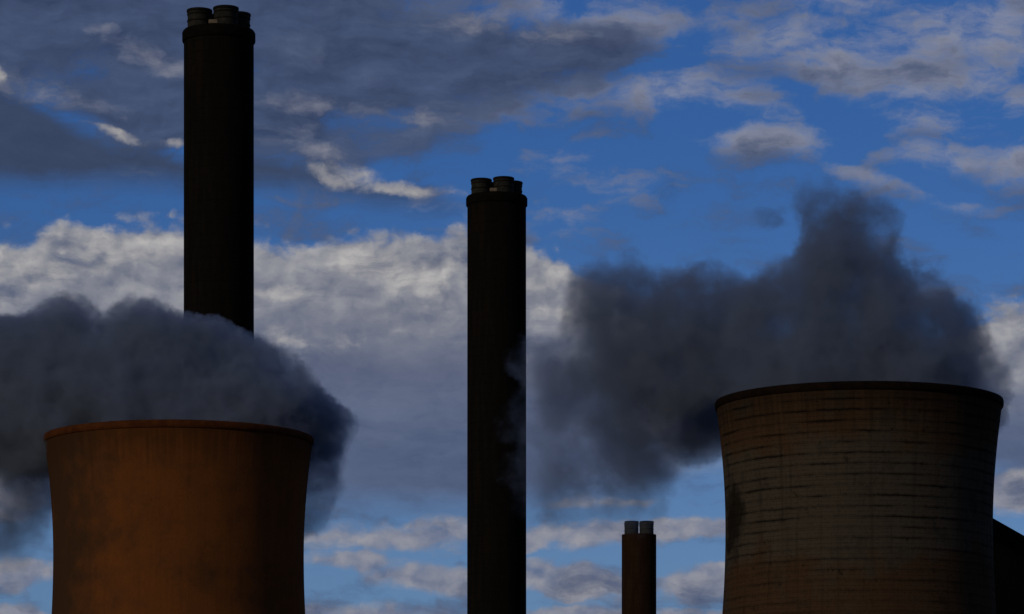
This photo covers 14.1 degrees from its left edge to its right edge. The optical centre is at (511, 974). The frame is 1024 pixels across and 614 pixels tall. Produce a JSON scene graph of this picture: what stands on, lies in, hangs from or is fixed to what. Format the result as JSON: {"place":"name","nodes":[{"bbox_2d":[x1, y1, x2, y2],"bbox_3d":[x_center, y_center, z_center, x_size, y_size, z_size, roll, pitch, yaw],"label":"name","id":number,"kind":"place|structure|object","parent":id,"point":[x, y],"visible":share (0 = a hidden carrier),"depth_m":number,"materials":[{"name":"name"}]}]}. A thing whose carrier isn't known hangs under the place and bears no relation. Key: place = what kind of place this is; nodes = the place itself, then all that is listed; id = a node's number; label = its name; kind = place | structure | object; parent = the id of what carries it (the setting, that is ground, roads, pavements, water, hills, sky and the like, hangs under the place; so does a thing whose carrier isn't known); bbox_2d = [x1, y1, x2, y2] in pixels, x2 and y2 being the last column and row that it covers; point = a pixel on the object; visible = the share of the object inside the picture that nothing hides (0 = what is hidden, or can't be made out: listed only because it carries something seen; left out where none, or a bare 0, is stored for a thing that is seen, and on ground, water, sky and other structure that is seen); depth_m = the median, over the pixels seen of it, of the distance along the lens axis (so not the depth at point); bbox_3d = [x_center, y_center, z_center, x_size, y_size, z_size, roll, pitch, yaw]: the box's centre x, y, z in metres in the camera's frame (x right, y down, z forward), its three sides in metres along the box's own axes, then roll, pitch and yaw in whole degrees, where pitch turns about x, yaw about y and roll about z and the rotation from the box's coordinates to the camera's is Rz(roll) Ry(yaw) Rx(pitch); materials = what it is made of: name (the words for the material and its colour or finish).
{"place":"outdoors","nodes":[
{"label":"outdoors","id":0,"kind":"place"},
{"bbox_2d":[43,419,313,613],"bbox_3d":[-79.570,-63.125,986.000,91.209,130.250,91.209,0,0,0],"label":"cooling tower","id":1,"kind":"structure","parent":0,"point":[167,516],"depth_m":959.40,"materials":[{"name":"orange concrete"}]},
{"bbox_2d":[182,5,254,422],"bbox_3d":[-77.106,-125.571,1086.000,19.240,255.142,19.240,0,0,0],"label":"chimney","id":2,"kind":"object","parent":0,"point":[219,42],"visible":0.82,"depth_m":1078.08,"materials":[{"name":"concrete"}]},
{"bbox_2d":[466,176,526,613],"bbox_3d":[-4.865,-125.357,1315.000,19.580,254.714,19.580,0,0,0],"label":"chimney","id":3,"kind":"object","parent":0,"point":[496,395],"visible":1,"depth_m":1306.92,"materials":[{"name":"concrete"}]},
{"bbox_2d":[0,0,1023,613],"label":"sky","id":4,"kind":"structure","parent":0,"point":[725,197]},
{"bbox_2d":[622,521,655,613],"bbox_3d":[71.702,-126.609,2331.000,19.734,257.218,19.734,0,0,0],"label":"chimney","id":5,"kind":"object","parent":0,"point":[638,568],"visible":1,"depth_m":2323.00,"materials":[{"name":"brown concrete"}]},
{"bbox_2d":[715,381,1003,613],"bbox_3d":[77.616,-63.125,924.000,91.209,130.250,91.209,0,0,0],"label":"cooling tower","id":6,"kind":"structure","parent":0,"point":[859,497],"depth_m":897.39,"materials":[{"name":"concrete"}]},
{"bbox_2d":[993,518,1023,613],"bbox_3d":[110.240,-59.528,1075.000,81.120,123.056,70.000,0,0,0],"label":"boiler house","id":7,"kind":"structure","parent":0,"point":[1008,550],"depth_m":1041.20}
]}

